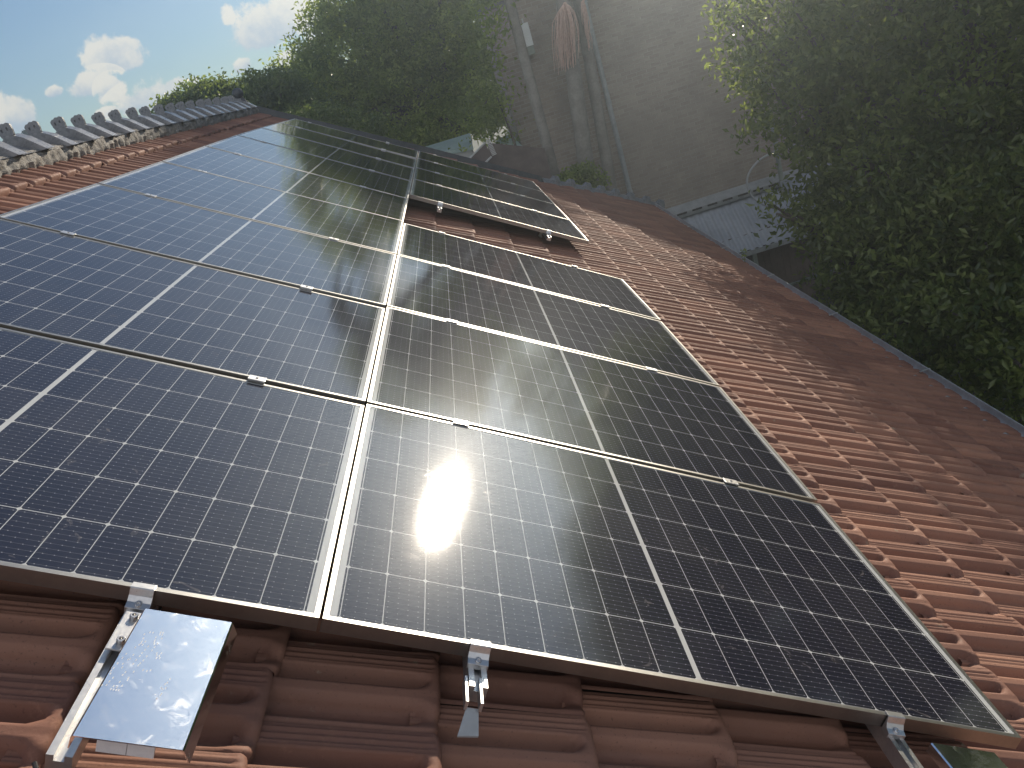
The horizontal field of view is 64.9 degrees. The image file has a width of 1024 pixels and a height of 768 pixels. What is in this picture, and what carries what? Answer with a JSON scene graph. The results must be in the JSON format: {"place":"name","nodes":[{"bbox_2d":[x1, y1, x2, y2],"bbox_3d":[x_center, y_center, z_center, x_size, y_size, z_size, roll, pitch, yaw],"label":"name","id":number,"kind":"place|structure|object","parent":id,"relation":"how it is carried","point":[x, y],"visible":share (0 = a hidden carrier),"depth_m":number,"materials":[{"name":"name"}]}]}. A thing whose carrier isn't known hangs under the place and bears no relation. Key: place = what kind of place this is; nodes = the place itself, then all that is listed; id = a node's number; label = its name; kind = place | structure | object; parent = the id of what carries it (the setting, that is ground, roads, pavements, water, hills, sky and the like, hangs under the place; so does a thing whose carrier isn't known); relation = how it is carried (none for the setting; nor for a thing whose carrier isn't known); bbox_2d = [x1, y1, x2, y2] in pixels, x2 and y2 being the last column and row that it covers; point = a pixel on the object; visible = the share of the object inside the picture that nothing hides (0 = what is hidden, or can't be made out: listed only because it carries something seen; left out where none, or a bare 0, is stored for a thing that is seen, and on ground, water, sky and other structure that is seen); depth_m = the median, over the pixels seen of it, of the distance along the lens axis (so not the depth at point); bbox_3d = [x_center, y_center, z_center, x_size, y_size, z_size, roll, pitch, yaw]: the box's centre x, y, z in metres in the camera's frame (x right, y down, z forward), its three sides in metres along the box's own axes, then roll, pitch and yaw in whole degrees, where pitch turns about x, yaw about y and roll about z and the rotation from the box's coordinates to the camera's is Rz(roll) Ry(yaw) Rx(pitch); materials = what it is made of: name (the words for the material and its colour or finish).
{"place":"outdoors","nodes":[
{"label":"outdoors","id":0,"kind":"place"},
{"bbox_2d":[0,0,353,141],"label":"sky","id":1,"kind":"structure","parent":0,"point":[66,59],"materials":[{"name":"blue"}]},
{"bbox_2d":[0,88,1023,767],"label":"tiled roof","id":2,"kind":"structure","parent":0,"point":[908,470],"depth_m":3.13,"materials":[{"name":"tile"}]},
{"bbox_2d":[60,122,310,235],"bbox_3d":[-2.258,-1.642,6.229,0.122,0.206,10.525,-18,22,1],"label":"mounting rail","id":3,"kind":"object","parent":2,"relation":"attached to","point":[68,233],"visible":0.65,"depth_m":4.61,"materials":[{"name":"metal"}]},
{"bbox_2d":[280,119,417,158],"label":"solar panel","id":4,"kind":"object","parent":3,"relation":"attached to","point":[378,144],"visible":0.76,"depth_m":10.57,"materials":[{"name":"glass"}]},
{"bbox_2d":[44,142,388,767],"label":"mounting rail","id":5,"kind":"object","parent":2,"relation":"on","point":[59,754],"visible":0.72,"depth_m":1.39,"materials":[{"name":"metal"}]},
{"bbox_2d":[31,761,38,767],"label":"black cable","id":6,"kind":"object","parent":5,"relation":"attached to","point":[34,764],"visible":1,"depth_m":1.25,"materials":[{"name":"rubber"}]},
{"bbox_2d":[105,611,140,651],"bbox_3d":[-0.732,0.463,1.525,0.032,0.014,0.110,12,20,-10],"label":"rail splice","id":7,"kind":"object","parent":5,"relation":"attached to","point":[123,630],"visible":0.86,"depth_m":1.52,"materials":[{"name":"metal"}]},
{"bbox_2d":[67,609,236,763],"bbox_3d":[-0.597,0.508,1.380,0.178,0.035,0.334,13,16,-10],"label":"metal cover","id":8,"kind":"object","parent":5,"relation":"on","point":[158,687],"visible":1,"depth_m":1.34,"materials":[{"name":"silver metal"}]},
{"bbox_2d":[0,327,363,630],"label":"solar panel","id":9,"kind":"object","parent":5,"relation":"attached to","point":[189,489],"visible":1,"depth_m":2.00,"materials":[{"name":"glass"}]},
{"bbox_2d":[0,219,384,404],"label":"solar panel","id":10,"kind":"object","parent":5,"relation":"attached to","point":[80,291],"visible":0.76,"depth_m":3.05,"materials":[{"name":"glass"}]},
{"bbox_2d":[0,183,395,307],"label":"solar panel","id":11,"kind":"object","parent":5,"relation":"attached to","point":[97,212],"visible":0.82,"depth_m":4.07,"materials":[{"name":"glass"}]},
{"bbox_2d":[98,161,402,253],"bbox_3d":[-1.583,-1.159,5.268,1.722,0.035,1.134,12,20,-10],"label":"solar panel","id":12,"kind":"object","parent":5,"relation":"attached to","point":[224,195],"visible":0.72,"depth_m":5.18,"materials":[{"name":"glass"}]},
{"bbox_2d":[162,146,407,220],"bbox_3d":[-1.686,-1.575,6.342,1.722,0.037,1.134,13,20,-10],"label":"solar panel","id":13,"kind":"object","parent":5,"relation":"attached to","point":[211,160],"visible":0.7,"depth_m":6.29,"materials":[{"name":"glass"}]},
{"bbox_2d":[206,135,411,197],"bbox_3d":[-1.786,-1.997,7.413,1.722,0.035,1.134,13,20,-10],"label":"solar panel","id":14,"kind":"object","parent":5,"relation":"attached to","point":[302,161],"visible":0.73,"depth_m":7.36,"materials":[{"name":"glass"}]},
{"bbox_2d":[238,128,413,180],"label":"solar panel","id":15,"kind":"object","parent":5,"relation":"attached to","point":[331,153],"visible":0.74,"depth_m":8.43,"materials":[{"name":"glass"}]},
{"bbox_2d":[261,123,416,168],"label":"solar panel","id":16,"kind":"object","parent":5,"relation":"attached to","point":[369,151],"visible":0.76,"depth_m":9.50,"materials":[{"name":"glass"}]},
{"bbox_2d":[433,154,442,212],"bbox_3d":[-0.893,-2.428,9.489,0.095,0.148,4.764,13,20,-10],"label":"mounting rail","id":17,"kind":"object","parent":2,"relation":"attached to","point":[438,208],"visible":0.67,"depth_m":7.35,"materials":[{"name":"metal"}]},
{"bbox_2d":[417,151,542,191],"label":"solar panel","id":18,"kind":"object","parent":17,"relation":"attached to","point":[476,170],"visible":0.73,"depth_m":11.19,"materials":[{"name":"glass"}]},
{"bbox_2d":[416,158,553,203],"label":"solar panel","id":19,"kind":"object","parent":17,"relation":"attached to","point":[480,179],"visible":0.73,"depth_m":10.11,"materials":[{"name":"glass"}]},
{"bbox_2d":[413,167,569,219],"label":"solar panel","id":20,"kind":"object","parent":17,"relation":"attached to","point":[485,191],"visible":0.74,"depth_m":9.02,"materials":[{"name":"glass"}]},
{"bbox_2d":[409,179,588,243],"bbox_3d":[-0.154,-1.727,7.996,1.722,0.037,1.134,13,20,-10],"label":"solar panel","id":21,"kind":"object","parent":17,"relation":"attached to","point":[461,201],"visible":1,"depth_m":7.83,"materials":[{"name":"glass"}]},
{"bbox_2d":[439,231,490,701],"bbox_3d":[-0.309,-0.224,3.877,0.099,0.175,4.759,13,20,-10],"label":"mounting rail","id":22,"kind":"object","parent":2,"relation":"on","point":[475,664],"visible":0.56,"depth_m":1.72,"materials":[{"name":"metal"}]},
{"bbox_2d":[457,675,483,737],"bbox_3d":[-0.086,0.662,1.652,0.044,0.059,0.112,13,20,-10],"label":"roof bracket","id":23,"kind":"object","parent":22,"relation":"attached to","point":[469,727],"visible":1,"depth_m":1.63,"materials":[{"name":"metal"}]},
{"bbox_2d":[398,223,660,320],"bbox_3d":[0.077,-0.785,5.572,1.722,0.035,1.134,13,19,-10],"label":"solar panel","id":24,"kind":"object","parent":22,"relation":"attached to","point":[503,265],"visible":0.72,"depth_m":5.48,"materials":[{"name":"glass"}]},
{"bbox_2d":[386,255,718,386],"bbox_3d":[0.180,-0.371,4.497,1.722,0.035,1.134,13,19,-10],"label":"solar panel","id":25,"kind":"object","parent":22,"relation":"attached to","point":[483,303],"visible":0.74,"depth_m":4.39,"materials":[{"name":"glass"}]},
{"bbox_2d":[365,307,817,502],"bbox_3d":[0.280,0.053,3.427,1.722,0.037,1.134,13,20,-10],"label":"solar panel","id":26,"kind":"object","parent":22,"relation":"attached to","point":[435,368],"visible":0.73,"depth_m":3.29,"materials":[{"name":"glass"}]},
{"bbox_2d":[319,404,1021,748],"bbox_3d":[0.378,0.485,2.359,1.722,0.036,1.134,13,20,-10],"label":"solar panel","id":27,"kind":"object","parent":22,"relation":"attached to","point":[454,539],"visible":1,"depth_m":2.15,"materials":[{"name":"glass"}]},
{"bbox_2d":[504,173,551,240],"bbox_3d":[0.116,-2.203,9.673,0.075,0.148,4.764,13,20,-10],"label":"mounting rail","id":28,"kind":"object","parent":2,"relation":"attached to","point":[547,236],"visible":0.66,"depth_m":7.54,"materials":[{"name":"metal"}]},
{"bbox_2d":[740,248,746,260],"bbox_3d":[3.008,-1.661,10.426,0.083,0.227,0.104,-10,23,18],"label":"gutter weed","id":29,"kind":"object","parent":2,"relation":"on","point":[744,255],"visible":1,"depth_m":10.43,"materials":[{"name":"green plant"}]},
{"bbox_2d":[571,265,923,767],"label":"mounting rail","id":30,"kind":"object","parent":2,"relation":"on","point":[889,736],"visible":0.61,"depth_m":1.90,"materials":[{"name":"metal"}]},
{"bbox_2d":[926,743,1007,767],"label":"metal cover","id":31,"kind":"object","parent":30,"relation":"on","point":[945,756],"visible":1,"depth_m":1.81,"materials":[{"name":"silver metal"}]},
{"bbox_2d":[470,80,1012,416],"bbox_3d":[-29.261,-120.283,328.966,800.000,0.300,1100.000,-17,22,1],"label":"ground","id":32,"kind":"structure","parent":0,"point":[476,145],"depth_m":19.00,"materials":[{"name":"green plant"}]},
{"bbox_2d":[149,67,269,113],"bbox_3d":[-6.374,-3.466,21.005,3.039,9.230,2.548,-23,22,-13],"label":"light shrub tree","id":33,"kind":"object","parent":32,"relation":"on","point":[203,89],"visible":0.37,"depth_m":19.19,"materials":[{"name":"green plant"}]},
{"bbox_2d":[231,61,342,113],"bbox_3d":[-5.087,-4.177,22.024,3.239,8.995,2.548,-17,22,1],"label":"light shrub tree","id":34,"kind":"object","parent":32,"relation":"on","point":[283,89],"visible":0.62,"depth_m":20.16,"materials":[{"name":"green plant"}]},
{"bbox_2d":[258,0,534,151],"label":"tall garden tree","id":35,"kind":"object","parent":32,"relation":"on","point":[422,67],"visible":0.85,"depth_m":23.07,"materials":[{"name":"green plant"}]},
{"bbox_2d":[426,133,473,157],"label":"green shed","id":36,"kind":"structure","parent":32,"relation":"on","point":[451,144],"depth_m":19.89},
{"bbox_2d":[470,61,525,145],"bbox_3d":[0.560,-3.632,18.523,1.413,7.389,1.334,-8,24,24],"label":"slim sapling","id":37,"kind":"object","parent":32,"relation":"on","point":[497,99],"visible":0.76,"depth_m":17.37,"materials":[{"name":"green plant"}]},
{"bbox_2d":[496,134,521,145],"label":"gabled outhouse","id":38,"kind":"structure","parent":32,"relation":"on","point":[510,141],"depth_m":18.85,"materials":[{"name":"grey"}]},
{"bbox_2d":[469,139,551,178],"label":"brown shed","id":39,"kind":"structure","parent":32,"relation":"on","point":[532,160],"depth_m":16.74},
{"bbox_2d":[504,0,559,175],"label":"palm tree","id":40,"kind":"object","parent":32,"relation":"on","point":[531,84],"visible":0.39,"depth_m":16.91,"materials":[{"name":"grey plant"}]},
{"bbox_2d":[552,0,594,168],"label":"palm tree","id":41,"kind":"object","parent":32,"relation":"on","point":[566,43],"visible":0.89,"depth_m":17.10,"materials":[{"name":"grey plant"}]},
{"bbox_2d":[555,156,611,188],"bbox_3d":[1.964,-2.303,17.392,1.396,5.080,0.939,-25,23,-17],"label":"dark shrub","id":42,"kind":"object","parent":32,"relation":"on","point":[581,173],"visible":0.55,"depth_m":16.46,"materials":[{"name":"green plant"}]},
{"bbox_2d":[573,0,616,190],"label":"palm tree","id":43,"kind":"object","parent":32,"relation":"on","point":[581,13],"visible":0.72,"depth_m":17.62,"materials":[{"name":"grey plant"}]},
{"bbox_2d":[475,0,1023,276],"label":"brick building","id":44,"kind":"structure","parent":32,"relation":"on","point":[669,115],"depth_m":18.60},
{"bbox_2d":[521,18,534,54],"bbox_3d":[0.278,-7.662,17.809,0.280,0.760,0.250,-17,22,1],"label":"wall cabinet","id":45,"kind":"object","parent":44,"relation":"attached to","point":[527,36],"depth_m":17.70,"materials":[{"name":"metal"}]},
{"bbox_2d":[666,162,886,264],"bbox_3d":[7.045,-3.580,19.365,7.300,2.955,1.490,-17,22,1],"label":"lean to","id":46,"kind":"object","parent":32,"relation":"on","point":[724,216],"visible":0.28,"depth_m":19.25,"materials":[{"name":"grey metal"}]},
{"bbox_2d":[746,144,794,210],"bbox_3d":[6.397,-4.728,18.753,1.931,1.490,0.582,-23,22,-13],"label":"conduit pipe","id":47,"kind":"object","parent":46,"relation":"on","point":[748,174],"visible":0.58,"depth_m":18.61,"materials":[{"name":"grey plastic"}]},
{"bbox_2d":[770,124,788,193],"bbox_3d":[6.279,-5.364,19.033,0.200,1.720,0.200,-17,22,1],"label":"support pole","id":48,"kind":"object","parent":46,"relation":"on","point":[780,172],"visible":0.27,"depth_m":19.09,"materials":[{"name":"metal"}]},
{"bbox_2d":[723,224,840,296],"bbox_3d":[7.249,-3.088,19.296,9.000,2.020,0.070,-17,22,1],"label":"timber fence","id":49,"kind":"object","parent":32,"relation":"on","point":[786,266],"visible":0.09,"depth_m":19.33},
{"bbox_2d":[696,0,1023,425],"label":"broadleaf tree","id":50,"kind":"object","parent":32,"relation":"on","point":[929,237],"visible":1,"depth_m":10.16,"materials":[{"name":"green plant"}]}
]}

